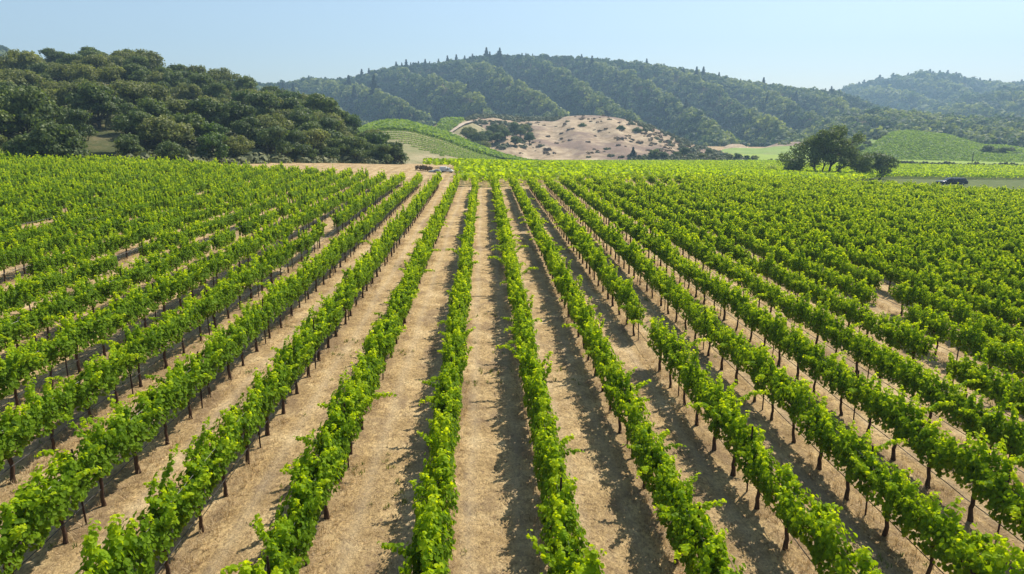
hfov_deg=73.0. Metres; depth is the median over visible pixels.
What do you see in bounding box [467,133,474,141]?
oak tree
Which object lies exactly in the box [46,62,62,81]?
oak tree
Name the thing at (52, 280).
grapevine
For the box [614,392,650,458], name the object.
grapevine
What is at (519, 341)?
grapevine
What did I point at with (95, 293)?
grapevine
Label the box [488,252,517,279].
grapevine
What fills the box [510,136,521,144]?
oak tree
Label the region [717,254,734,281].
grapevine
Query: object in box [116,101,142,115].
oak tree
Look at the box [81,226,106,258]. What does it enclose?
grapevine
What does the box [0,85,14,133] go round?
oak tree
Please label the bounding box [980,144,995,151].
oak tree
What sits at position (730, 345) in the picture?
grapevine
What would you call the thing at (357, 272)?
grapevine
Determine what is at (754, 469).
grapevine
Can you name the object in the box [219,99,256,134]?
oak tree
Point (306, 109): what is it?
oak tree
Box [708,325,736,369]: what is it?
grapevine
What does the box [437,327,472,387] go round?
grapevine
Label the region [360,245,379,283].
grapevine
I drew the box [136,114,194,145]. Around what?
oak tree
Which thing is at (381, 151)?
oak tree
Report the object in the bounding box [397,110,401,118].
conifer
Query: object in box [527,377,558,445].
grapevine
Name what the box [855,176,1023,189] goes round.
path
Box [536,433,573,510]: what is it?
grapevine
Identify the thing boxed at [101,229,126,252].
grapevine
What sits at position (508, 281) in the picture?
grapevine
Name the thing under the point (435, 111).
conifer
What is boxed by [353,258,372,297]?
grapevine
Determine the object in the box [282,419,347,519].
grapevine
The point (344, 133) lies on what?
oak tree
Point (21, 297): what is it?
grapevine
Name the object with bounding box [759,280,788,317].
grapevine
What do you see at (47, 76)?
oak tree
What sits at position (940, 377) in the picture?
drip hose
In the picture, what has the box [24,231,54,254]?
grapevine
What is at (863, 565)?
grapevine
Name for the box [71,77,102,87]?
oak tree
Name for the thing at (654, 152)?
oak tree
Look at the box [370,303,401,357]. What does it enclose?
grapevine
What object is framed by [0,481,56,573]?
grapevine
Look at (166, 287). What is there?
grapevine
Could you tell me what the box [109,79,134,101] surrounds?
oak tree
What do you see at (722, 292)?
grapevine
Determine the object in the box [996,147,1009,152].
oak tree
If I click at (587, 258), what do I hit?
grapevine
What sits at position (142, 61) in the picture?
oak tree
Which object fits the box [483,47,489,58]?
conifer
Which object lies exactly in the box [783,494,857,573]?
grapevine
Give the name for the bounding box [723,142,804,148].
hill
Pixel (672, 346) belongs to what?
grapevine
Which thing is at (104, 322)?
grapevine
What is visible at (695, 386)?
grapevine
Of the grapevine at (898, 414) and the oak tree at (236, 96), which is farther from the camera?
the oak tree at (236, 96)
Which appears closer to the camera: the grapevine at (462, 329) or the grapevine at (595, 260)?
the grapevine at (462, 329)
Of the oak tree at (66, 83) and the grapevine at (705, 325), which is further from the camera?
the oak tree at (66, 83)
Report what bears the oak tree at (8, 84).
on the hill at (101, 142)
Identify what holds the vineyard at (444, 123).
on the hill at (468, 125)
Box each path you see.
[449,121,472,133]
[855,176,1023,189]
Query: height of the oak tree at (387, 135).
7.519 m
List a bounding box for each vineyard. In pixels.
[0,149,1023,573]
[357,118,552,160]
[381,128,504,159]
[422,157,1023,181]
[436,116,464,130]
[858,129,1023,162]
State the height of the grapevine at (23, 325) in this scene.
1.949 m
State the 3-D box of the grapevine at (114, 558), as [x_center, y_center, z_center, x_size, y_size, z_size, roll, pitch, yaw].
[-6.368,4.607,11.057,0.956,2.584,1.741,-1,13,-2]
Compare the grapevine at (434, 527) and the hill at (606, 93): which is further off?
the hill at (606, 93)
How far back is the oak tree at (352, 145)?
146.42 m
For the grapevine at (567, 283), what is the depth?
31.27 m
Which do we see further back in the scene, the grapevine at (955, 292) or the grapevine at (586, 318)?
the grapevine at (955, 292)
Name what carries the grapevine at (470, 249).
on the ground at (476, 434)
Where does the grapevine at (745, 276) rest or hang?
on the ground at (476, 434)
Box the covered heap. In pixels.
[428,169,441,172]
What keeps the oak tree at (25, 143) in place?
on the ground at (476, 434)
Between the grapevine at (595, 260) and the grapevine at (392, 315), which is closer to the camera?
the grapevine at (392, 315)
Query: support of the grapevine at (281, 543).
on the ground at (476, 434)
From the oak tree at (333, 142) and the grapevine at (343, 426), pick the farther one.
the oak tree at (333, 142)
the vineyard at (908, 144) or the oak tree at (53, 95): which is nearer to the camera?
the oak tree at (53, 95)
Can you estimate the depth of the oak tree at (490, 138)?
373.72 m
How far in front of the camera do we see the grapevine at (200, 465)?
14.16 m
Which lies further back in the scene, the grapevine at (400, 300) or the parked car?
the parked car
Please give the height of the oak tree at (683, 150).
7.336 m
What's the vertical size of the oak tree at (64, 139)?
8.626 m
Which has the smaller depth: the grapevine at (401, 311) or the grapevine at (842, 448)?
the grapevine at (842, 448)
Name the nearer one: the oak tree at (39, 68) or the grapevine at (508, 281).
the grapevine at (508, 281)
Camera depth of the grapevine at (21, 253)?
34.29 m
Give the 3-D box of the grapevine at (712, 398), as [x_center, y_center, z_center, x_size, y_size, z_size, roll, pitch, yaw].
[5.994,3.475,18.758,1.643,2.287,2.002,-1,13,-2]
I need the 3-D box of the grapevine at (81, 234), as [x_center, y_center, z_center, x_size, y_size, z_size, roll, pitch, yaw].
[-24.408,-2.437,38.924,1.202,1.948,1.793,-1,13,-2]
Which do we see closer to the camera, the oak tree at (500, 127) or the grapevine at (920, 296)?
the grapevine at (920, 296)
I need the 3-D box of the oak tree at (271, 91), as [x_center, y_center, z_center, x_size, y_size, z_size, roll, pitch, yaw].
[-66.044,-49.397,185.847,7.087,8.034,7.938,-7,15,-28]
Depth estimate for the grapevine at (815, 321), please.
28.13 m
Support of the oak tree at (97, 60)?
on the hill at (101, 142)
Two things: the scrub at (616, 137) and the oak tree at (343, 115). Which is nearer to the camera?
the oak tree at (343, 115)
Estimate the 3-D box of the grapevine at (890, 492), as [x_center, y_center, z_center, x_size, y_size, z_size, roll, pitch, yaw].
[8.154,4.647,15.074,1.337,1.898,2.013,-1,13,-2]
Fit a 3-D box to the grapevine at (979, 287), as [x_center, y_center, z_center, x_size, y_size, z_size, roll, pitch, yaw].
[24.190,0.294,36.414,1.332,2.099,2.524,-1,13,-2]
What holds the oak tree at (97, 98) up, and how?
on the hill at (101, 142)
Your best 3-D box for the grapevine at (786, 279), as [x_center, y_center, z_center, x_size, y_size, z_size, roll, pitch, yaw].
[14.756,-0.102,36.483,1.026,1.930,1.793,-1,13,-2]
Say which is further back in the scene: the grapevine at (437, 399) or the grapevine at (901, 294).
the grapevine at (901, 294)
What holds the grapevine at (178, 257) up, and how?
on the ground at (476, 434)
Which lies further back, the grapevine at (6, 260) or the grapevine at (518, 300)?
the grapevine at (6, 260)
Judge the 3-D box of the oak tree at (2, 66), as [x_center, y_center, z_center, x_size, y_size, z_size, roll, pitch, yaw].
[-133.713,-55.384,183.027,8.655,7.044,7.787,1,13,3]
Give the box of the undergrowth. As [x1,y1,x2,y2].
[1,72,407,164]
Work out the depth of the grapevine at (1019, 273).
39.28 m
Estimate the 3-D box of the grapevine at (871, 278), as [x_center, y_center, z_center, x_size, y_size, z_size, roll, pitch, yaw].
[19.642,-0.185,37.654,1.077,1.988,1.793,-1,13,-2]
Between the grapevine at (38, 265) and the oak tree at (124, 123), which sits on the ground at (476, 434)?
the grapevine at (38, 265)
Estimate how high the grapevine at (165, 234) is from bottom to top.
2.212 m
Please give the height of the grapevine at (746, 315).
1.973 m
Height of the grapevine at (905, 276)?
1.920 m
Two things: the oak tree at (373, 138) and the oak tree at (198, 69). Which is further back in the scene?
the oak tree at (198, 69)
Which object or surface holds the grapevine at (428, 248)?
on the ground at (476, 434)
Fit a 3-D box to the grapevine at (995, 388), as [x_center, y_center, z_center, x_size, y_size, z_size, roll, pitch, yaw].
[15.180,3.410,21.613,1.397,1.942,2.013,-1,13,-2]
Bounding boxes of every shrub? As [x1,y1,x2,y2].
[632,127,642,131]
[872,135,881,138]
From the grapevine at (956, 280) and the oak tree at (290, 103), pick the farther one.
the oak tree at (290, 103)
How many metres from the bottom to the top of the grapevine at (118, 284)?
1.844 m
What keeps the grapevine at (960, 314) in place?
on the ground at (476, 434)
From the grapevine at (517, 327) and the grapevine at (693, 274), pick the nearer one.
the grapevine at (517, 327)
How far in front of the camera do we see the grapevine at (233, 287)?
28.91 m
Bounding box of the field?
[732,154,1023,164]
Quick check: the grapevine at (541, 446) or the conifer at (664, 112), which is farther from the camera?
the conifer at (664, 112)
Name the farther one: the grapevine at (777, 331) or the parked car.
the parked car
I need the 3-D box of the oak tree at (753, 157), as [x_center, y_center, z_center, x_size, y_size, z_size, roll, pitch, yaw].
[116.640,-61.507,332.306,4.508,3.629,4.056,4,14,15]
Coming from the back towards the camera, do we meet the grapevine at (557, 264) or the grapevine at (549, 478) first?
the grapevine at (557, 264)
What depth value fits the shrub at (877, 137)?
393.79 m
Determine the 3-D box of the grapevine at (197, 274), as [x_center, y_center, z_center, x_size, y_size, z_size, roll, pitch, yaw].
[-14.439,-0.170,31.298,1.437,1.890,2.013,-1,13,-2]
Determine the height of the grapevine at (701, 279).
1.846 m
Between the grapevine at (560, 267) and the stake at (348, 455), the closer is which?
the stake at (348, 455)
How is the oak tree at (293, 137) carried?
on the hill at (101, 142)
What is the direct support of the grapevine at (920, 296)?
on the ground at (476, 434)
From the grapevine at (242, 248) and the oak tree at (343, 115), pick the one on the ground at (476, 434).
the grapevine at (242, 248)
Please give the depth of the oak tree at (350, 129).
179.51 m
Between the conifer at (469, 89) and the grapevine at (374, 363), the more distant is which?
the conifer at (469, 89)
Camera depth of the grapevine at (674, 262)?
39.58 m
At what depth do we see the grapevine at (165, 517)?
12.57 m
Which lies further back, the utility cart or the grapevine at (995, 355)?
the utility cart
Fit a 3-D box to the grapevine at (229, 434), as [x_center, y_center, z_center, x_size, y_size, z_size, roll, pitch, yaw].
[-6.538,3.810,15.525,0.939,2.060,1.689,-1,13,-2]
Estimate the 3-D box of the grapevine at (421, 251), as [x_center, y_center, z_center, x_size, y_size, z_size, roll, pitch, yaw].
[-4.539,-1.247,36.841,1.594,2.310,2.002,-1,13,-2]
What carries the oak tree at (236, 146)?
on the hill at (101, 142)
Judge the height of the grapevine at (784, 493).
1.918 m
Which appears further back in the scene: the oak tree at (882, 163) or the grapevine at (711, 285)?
the oak tree at (882, 163)
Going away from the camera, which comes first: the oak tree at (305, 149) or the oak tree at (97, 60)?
the oak tree at (305, 149)
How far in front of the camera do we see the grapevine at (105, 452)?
14.67 m
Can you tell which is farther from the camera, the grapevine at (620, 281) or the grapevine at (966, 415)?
the grapevine at (620, 281)
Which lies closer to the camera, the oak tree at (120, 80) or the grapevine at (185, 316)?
the grapevine at (185, 316)
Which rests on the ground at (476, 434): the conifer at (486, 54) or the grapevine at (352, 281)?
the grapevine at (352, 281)
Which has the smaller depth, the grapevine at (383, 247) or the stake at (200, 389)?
the stake at (200, 389)
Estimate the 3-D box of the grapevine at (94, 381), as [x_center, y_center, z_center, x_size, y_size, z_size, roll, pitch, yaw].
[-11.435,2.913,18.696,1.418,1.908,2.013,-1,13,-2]
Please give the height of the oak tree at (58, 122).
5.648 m
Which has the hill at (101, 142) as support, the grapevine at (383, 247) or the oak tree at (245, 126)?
the oak tree at (245, 126)
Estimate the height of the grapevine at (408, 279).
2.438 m
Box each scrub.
[464,113,751,160]
[473,114,708,158]
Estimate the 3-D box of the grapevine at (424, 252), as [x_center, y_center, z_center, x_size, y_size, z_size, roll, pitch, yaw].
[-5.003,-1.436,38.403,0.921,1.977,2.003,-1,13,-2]
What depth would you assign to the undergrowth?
124.28 m
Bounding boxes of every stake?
[60,327,68,377]
[71,448,87,524]
[125,339,133,393]
[197,351,202,407]
[253,386,260,447]
[266,555,269,573]
[313,320,315,367]
[344,403,348,467]
[746,426,753,491]
[852,370,859,424]
[864,445,873,514]
[995,470,1011,540]
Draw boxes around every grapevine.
[0,222,7,234]
[0,229,20,250]
[0,242,16,282]
[0,285,16,316]
[0,307,38,348]
[0,320,12,351]
[0,338,46,410]
[0,402,42,483]
[0,453,101,544]
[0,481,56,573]
[1,271,42,311]
[7,224,38,245]
[7,286,65,340]
[9,238,39,276]
[14,377,76,452]
[23,332,74,388]
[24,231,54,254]
[24,246,56,276]
[27,264,64,301]
[28,222,53,241]
[34,221,73,252]
[34,411,129,506]
[43,284,90,321]
[43,311,98,373]
[44,244,77,273]
[47,262,79,293]
[54,353,117,423]
[63,227,88,246]
[64,236,91,265]
[64,275,110,317]
[67,242,108,281]
[70,307,124,355]
[75,514,156,573]
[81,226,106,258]
[89,274,130,301]
[90,391,164,473]
[91,249,118,277]
[92,340,142,403]
[95,313,158,386]
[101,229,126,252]
[103,288,146,338]
[113,263,146,290]
[115,227,138,257]
[118,282,161,327]
[124,255,160,282]
[124,443,214,573]
[127,359,188,444]
[137,239,162,258]
[140,250,176,276]
[141,307,182,368]
[144,256,186,314]
[151,226,178,254]
[155,239,187,271]
[158,298,197,353]
[159,267,193,306]
[162,351,211,418]
[165,230,198,272]
[168,416,239,533]
[174,259,208,298]
[181,246,216,291]
[181,291,216,340]
[181,334,230,397]
[190,238,211,257]
[191,408,245,496]
[196,281,231,329]
[200,320,245,379]
[207,249,229,283]
[210,277,244,318]
[215,245,238,270]
[217,387,265,463]
[220,505,312,573]
[221,236,249,266]
[225,266,252,309]
[225,301,255,365]
[234,234,256,265]
[235,255,260,300]
[240,362,290,435]
[245,299,267,351]
[250,237,281,285]
[251,254,272,291]
[253,278,291,327]
[256,280,280,338]
[261,237,289,275]
[264,335,308,413]
[270,326,316,393]
[271,429,345,565]
[275,272,302,315]
[279,225,301,272]
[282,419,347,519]
[283,264,311,307]
[292,305,329,376]
[298,246,322,298]
[300,306,329,361]
[307,295,343,348]
[308,254,326,291]
[309,248,331,284]
[315,370,372,482]
[316,291,349,336]
[321,238,341,272]
[321,244,339,277]
[328,230,346,267]
[328,375,396,454]
[333,282,361,324]
[334,272,359,315]
[341,258,364,305]
[346,349,378,429]
[350,348,383,404]
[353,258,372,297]
[355,253,375,290]
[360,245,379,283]
[361,237,386,271]
[362,329,394,388]
[369,317,406,370]
[370,239,383,276]
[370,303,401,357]
[377,510,450,573]
[384,283,413,343]
[387,288,417,318]
[398,253,422,284]
[398,283,418,323]
[399,262,418,313]
[405,494,455,573]
[406,238,431,289]
[409,261,434,304]
[409,448,459,525]
[412,243,429,276]
[416,242,440,283]
[416,411,456,510]
[419,239,431,269]
[419,364,462,422]
[425,397,460,457]
[428,360,461,393]
[437,308,465,333]
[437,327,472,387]
[438,315,475,350]
[441,326,466,361]
[445,246,471,261]
[446,277,472,310]
[447,292,468,322]
[451,278,470,301]
[452,268,471,290]
[453,264,471,282]
[457,256,479,277]
[459,243,478,258]
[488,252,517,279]
[495,341,538,382]
[500,271,523,292]
[500,307,536,346]
[502,247,518,268]
[503,252,525,267]
[504,239,528,260]
[505,259,538,301]
[506,327,539,363]
[507,276,526,308]
[508,278,534,323]
[508,285,529,309]
[511,304,541,322]
[514,329,552,398]
[521,365,552,422]
[526,522,606,573]
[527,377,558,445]
[529,424,584,496]
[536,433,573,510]
[536,473,586,555]
[545,248,565,278]
[546,252,560,286]
[549,267,574,307]
[550,260,572,293]
[554,257,569,301]
[556,259,582,316]
[559,285,581,322]
[562,320,606,375]
[567,290,585,336]
[570,300,597,348]
[575,296,604,360]
[583,336,619,391]
[584,249,596,279]
[588,240,610,285]
[595,357,624,412]
[596,252,612,291]
[599,260,613,299]
[602,360,651,433]
[604,266,618,305]
[608,275,627,314]
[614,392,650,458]
[616,276,638,324]
[618,296,646,335]
[622,423,687,520]
[626,420,685,488]
[627,316,673,371]
[633,254,655,284]
[637,260,655,291]
[642,256,660,297]
[651,267,667,305]
[651,463,726,565]
[653,481,745,573]
[656,268,683,313]
[656,326,710,387]
[661,282,690,321]
[669,340,695,405]
[671,255,688,282]
[674,258,699,290]
[674,262,706,296]
[675,287,703,331]
[678,340,722,425]
[684,302,720,341]
[686,396,760,476]
[693,268,722,304]
[693,305,725,355]
[694,373,769,450]
[703,271,743,309]
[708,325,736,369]
[713,281,750,320]
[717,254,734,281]
[718,329,755,383]
[725,286,767,329]
[727,267,758,295]
[729,259,751,286]
[732,428,782,509]
[735,341,775,401]
[736,298,761,341]
[739,348,793,420]
[747,273,765,307]
[753,305,779,345]
[757,250,777,283]
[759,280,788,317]
[762,462,819,550]
[766,163,779,168]
[767,305,795,366]
[768,261,786,285]
[770,376,819,442]
[772,291,796,328]
[778,267,796,292]
[779,323,816,379]
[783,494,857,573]
[786,291,815,326]
[788,271,808,295]
[792,245,818,276]
[793,277,832,304]
[793,393,849,469]
[794,337,847,393]
[803,298,834,343]
[805,260,834,285]
[818,285,848,315]
[818,311,862,352]
[819,266,842,289]
[819,354,863,415]
[820,420,908,500]
[829,271,857,297]
[832,294,864,326]
[833,546,883,573]
[841,326,877,375]
[843,264,877,283]
[846,372,890,431]
[847,278,878,306]
[849,449,927,536]
[853,303,881,336]
[858,265,884,290]
[862,338,905,390]
[867,384,955,460]
[871,310,918,351]
[879,255,905,291]
[880,319,938,363]
[884,349,931,396]
[888,280,916,315]
[894,266,917,287]
[896,491,969,573]
[900,417,960,488]
[901,303,948,333]
[906,271,939,310]
[906,365,981,423]
[908,265,951,291]
[919,312,956,354]
[920,273,961,300]
[926,287,961,316]
[932,257,958,282]
[932,522,1023,573]
[937,427,1023,521]
[938,284,981,307]
[940,382,1011,448]
[945,268,981,291]
[945,348,997,397]
[947,315,990,361]
[948,293,983,329]
[959,272,994,298]
[965,257,994,281]
[967,291,997,317]
[969,363,1023,410]
[970,310,1010,342]
[970,331,1010,371]
[970,456,1023,551]
[982,384,1023,467]
[984,267,1009,285]
[984,280,1020,307]
[986,338,1023,386]
[989,284,1022,328]
[995,322,1023,349]
[1000,274,1023,293]
[1004,305,1023,330]
[1010,287,1023,310]
[1017,267,1023,279]
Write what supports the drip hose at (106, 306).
on the ground at (476, 434)
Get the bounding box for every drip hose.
[0,205,342,405]
[0,207,367,475]
[0,218,287,357]
[13,218,383,572]
[156,220,412,573]
[581,254,816,567]
[584,222,943,573]
[604,217,1023,543]
[627,216,1023,472]
[724,257,1019,421]
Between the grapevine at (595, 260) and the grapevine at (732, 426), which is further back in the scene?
the grapevine at (595, 260)
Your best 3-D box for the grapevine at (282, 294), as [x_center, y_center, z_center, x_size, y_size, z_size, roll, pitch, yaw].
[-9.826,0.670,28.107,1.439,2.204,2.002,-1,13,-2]
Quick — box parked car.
[935,177,967,184]
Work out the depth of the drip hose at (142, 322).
25.04 m
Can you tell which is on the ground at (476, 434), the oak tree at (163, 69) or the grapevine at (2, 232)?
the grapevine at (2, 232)
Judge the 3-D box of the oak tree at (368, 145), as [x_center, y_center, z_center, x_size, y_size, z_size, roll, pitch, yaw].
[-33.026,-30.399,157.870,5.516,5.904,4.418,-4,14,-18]
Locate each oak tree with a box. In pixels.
[0,49,43,70]
[0,64,12,69]
[0,68,45,89]
[0,80,23,89]
[0,82,64,134]
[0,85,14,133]
[0,94,32,145]
[0,133,7,151]
[2,131,46,157]
[26,61,48,73]
[29,118,71,133]
[30,117,90,157]
[36,80,60,91]
[38,47,67,62]
[38,72,52,81]
[41,87,69,106]
[45,63,81,81]
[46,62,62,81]
[50,106,70,117]
[53,80,70,104]
[54,107,98,140]
[56,53,82,65]
[58,81,97,102]
[62,63,103,82]
[64,78,124,128]
[70,59,97,67]
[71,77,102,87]
[76,46,98,58]
[80,48,98,57]
[80,53,115,80]
[97,65,128,83]
[98,54,124,66]
[107,50,134,60]
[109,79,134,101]
[109,80,156,104]
[110,109,153,145]
[113,132,146,155]
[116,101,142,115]
[120,62,147,82]
[122,56,150,75]
[124,82,171,104]
[125,48,165,75]
[127,95,173,117]
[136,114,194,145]
[146,71,165,82]
[151,65,173,74]
[153,139,189,161]
[156,80,171,93]
[158,98,198,115]
[162,70,189,87]
[167,63,188,72]
[168,111,208,144]
[170,82,203,100]
[176,69,194,83]
[180,64,206,73]
[186,72,214,93]
[188,95,219,119]
[188,96,230,131]
[194,131,229,158]
[195,121,229,149]
[201,83,228,99]
[204,67,240,82]
[213,97,228,116]
[218,79,235,92]
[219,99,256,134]
[222,89,230,99]
[222,135,255,157]
[230,90,251,105]
[230,115,260,148]
[232,75,258,89]
[235,88,252,103]
[243,90,279,117]
[245,92,283,110]
[254,126,272,153]
[255,113,295,147]
[255,125,293,156]
[260,85,280,97]
[260,89,276,96]
[266,108,294,128]
[276,96,304,110]
[278,90,301,100]
[280,129,304,153]
[285,99,311,109]
[288,107,313,129]
[288,110,317,130]
[291,143,319,158]
[295,120,321,141]
[297,92,310,100]
[299,127,331,153]
[305,92,340,115]
[313,111,347,131]
[313,116,343,138]
[320,137,343,153]
[321,129,344,141]
[322,146,339,159]
[326,110,348,122]
[337,134,366,159]
[338,130,353,136]
[343,114,361,132]
[343,127,357,136]
[360,128,380,140]
[360,142,377,149]
[360,150,374,158]
[364,132,388,144]
[370,143,393,161]
[375,131,390,144]
[386,140,409,162]
[460,127,477,137]
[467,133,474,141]
[472,131,488,141]
[482,140,490,147]
[485,129,493,137]
[487,124,500,132]
[488,134,496,141]
[492,132,503,141]
[496,125,506,129]
[500,128,510,137]
[508,121,520,131]
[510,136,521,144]
[516,128,526,136]
[520,124,530,130]
[523,132,535,143]
[648,149,660,158]
[679,147,690,154]
[705,149,713,152]
[733,153,741,158]
[750,155,758,159]
[776,125,874,172]
[870,151,900,178]
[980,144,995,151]
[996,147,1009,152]
[1007,147,1017,151]
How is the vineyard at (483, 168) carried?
on the ground at (476, 434)
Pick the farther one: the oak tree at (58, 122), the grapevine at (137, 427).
the oak tree at (58, 122)
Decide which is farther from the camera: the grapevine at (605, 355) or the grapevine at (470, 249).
the grapevine at (470, 249)
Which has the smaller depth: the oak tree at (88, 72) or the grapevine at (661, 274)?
the grapevine at (661, 274)
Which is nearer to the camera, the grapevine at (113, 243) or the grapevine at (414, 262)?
the grapevine at (414, 262)
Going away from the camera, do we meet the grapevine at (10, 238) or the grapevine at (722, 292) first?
the grapevine at (722, 292)
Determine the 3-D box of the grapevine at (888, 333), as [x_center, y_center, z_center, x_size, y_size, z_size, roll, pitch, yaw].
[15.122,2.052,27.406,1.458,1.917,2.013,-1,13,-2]
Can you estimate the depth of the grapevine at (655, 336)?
24.75 m
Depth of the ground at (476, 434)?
19.63 m
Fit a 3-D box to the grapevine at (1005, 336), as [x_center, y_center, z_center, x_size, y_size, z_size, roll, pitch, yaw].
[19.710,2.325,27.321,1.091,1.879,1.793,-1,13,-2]
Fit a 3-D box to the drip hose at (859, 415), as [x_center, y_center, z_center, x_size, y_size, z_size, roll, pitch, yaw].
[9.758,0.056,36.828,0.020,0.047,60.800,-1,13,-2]
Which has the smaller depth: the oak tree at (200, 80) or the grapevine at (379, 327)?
the grapevine at (379, 327)
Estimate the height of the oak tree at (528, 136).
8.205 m
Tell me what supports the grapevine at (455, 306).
on the ground at (476, 434)
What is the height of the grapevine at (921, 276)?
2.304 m
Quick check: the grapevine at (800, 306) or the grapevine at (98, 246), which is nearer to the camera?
the grapevine at (800, 306)
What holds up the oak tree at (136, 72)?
on the hill at (101, 142)
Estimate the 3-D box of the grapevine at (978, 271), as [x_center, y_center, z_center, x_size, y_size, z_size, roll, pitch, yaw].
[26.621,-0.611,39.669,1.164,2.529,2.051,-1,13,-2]
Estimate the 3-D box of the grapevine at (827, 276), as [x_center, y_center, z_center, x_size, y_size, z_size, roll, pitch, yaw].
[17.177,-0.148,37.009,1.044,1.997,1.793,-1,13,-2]
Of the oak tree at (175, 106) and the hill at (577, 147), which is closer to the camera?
the oak tree at (175, 106)
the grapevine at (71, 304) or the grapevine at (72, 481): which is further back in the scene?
the grapevine at (71, 304)
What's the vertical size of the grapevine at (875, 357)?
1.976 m
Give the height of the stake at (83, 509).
1.940 m
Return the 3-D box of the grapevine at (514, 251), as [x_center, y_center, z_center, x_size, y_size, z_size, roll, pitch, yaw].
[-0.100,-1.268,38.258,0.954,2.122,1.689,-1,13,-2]
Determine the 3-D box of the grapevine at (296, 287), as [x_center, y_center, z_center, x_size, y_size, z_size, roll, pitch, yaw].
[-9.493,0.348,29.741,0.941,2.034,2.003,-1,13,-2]
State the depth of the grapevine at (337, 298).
27.42 m
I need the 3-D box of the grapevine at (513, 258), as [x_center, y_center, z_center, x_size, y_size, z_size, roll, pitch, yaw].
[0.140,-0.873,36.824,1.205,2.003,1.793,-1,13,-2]
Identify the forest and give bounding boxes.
[0,45,260,90]
[256,53,899,146]
[775,106,1023,147]
[838,69,1023,112]
[932,85,1023,117]
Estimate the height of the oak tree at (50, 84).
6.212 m
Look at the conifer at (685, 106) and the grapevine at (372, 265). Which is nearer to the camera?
the grapevine at (372, 265)
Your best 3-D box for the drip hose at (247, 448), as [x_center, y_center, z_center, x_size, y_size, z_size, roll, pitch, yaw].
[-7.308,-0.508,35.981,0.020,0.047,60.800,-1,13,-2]
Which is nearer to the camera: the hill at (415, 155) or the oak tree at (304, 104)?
the oak tree at (304, 104)
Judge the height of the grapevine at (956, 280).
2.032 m
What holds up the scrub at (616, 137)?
on the hill at (577, 147)
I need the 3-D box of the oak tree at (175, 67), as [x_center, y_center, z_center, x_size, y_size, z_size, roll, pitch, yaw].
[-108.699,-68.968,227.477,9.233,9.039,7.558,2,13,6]
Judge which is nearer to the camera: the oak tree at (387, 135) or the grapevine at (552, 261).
the grapevine at (552, 261)
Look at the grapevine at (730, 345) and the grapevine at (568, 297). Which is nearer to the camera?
the grapevine at (730, 345)
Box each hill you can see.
[25,81,349,157]
[284,60,862,145]
[380,129,495,164]
[433,120,485,137]
[465,115,716,160]
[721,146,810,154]
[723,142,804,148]
[841,120,949,133]
[876,82,985,109]
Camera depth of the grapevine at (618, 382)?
19.52 m
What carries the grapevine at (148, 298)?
on the ground at (476, 434)
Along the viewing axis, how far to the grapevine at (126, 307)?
25.27 m
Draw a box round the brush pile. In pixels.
[415,165,432,170]
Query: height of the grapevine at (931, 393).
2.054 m
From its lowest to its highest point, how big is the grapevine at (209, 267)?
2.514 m
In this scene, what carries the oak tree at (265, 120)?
on the hill at (101, 142)
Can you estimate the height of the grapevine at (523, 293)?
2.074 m
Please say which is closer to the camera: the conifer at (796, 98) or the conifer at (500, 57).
the conifer at (796, 98)
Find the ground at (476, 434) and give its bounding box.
[0,146,1023,573]
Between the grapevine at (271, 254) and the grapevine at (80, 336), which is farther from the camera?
the grapevine at (271, 254)
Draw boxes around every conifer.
[348,99,354,114]
[350,85,357,102]
[368,74,378,94]
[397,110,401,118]
[432,104,438,119]
[465,81,471,93]
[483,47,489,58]
[497,52,503,65]
[628,147,636,159]
[661,99,667,114]
[683,99,688,108]
[793,90,799,103]
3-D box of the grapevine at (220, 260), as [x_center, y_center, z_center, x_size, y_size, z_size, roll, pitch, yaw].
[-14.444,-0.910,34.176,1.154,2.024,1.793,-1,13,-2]
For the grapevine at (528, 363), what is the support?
on the ground at (476, 434)
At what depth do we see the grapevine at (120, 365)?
19.99 m
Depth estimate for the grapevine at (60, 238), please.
37.22 m
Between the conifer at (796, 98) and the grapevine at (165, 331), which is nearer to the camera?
the grapevine at (165, 331)
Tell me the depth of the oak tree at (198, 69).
225.30 m
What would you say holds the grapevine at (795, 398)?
on the ground at (476, 434)
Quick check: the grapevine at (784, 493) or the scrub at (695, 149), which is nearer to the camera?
the grapevine at (784, 493)
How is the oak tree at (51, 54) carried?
on the hill at (101, 142)
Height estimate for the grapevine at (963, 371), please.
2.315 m
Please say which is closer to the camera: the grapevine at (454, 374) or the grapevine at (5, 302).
the grapevine at (454, 374)
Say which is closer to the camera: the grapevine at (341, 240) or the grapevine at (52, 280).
the grapevine at (52, 280)
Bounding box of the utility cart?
[440,167,453,172]
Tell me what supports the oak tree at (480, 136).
on the hill at (577, 147)
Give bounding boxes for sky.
[0,0,1023,90]
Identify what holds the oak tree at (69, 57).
on the hill at (101, 142)
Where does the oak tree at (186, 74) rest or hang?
on the hill at (101, 142)
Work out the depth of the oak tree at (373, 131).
186.30 m
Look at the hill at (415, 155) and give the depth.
244.46 m
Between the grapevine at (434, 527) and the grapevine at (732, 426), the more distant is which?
the grapevine at (732, 426)
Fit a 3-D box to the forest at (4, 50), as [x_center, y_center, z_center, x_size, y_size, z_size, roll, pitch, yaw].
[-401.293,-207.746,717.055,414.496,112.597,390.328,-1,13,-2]
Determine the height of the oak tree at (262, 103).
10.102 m
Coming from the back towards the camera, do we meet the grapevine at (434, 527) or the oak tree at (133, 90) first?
the oak tree at (133, 90)
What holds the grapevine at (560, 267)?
on the ground at (476, 434)
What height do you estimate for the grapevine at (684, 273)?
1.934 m

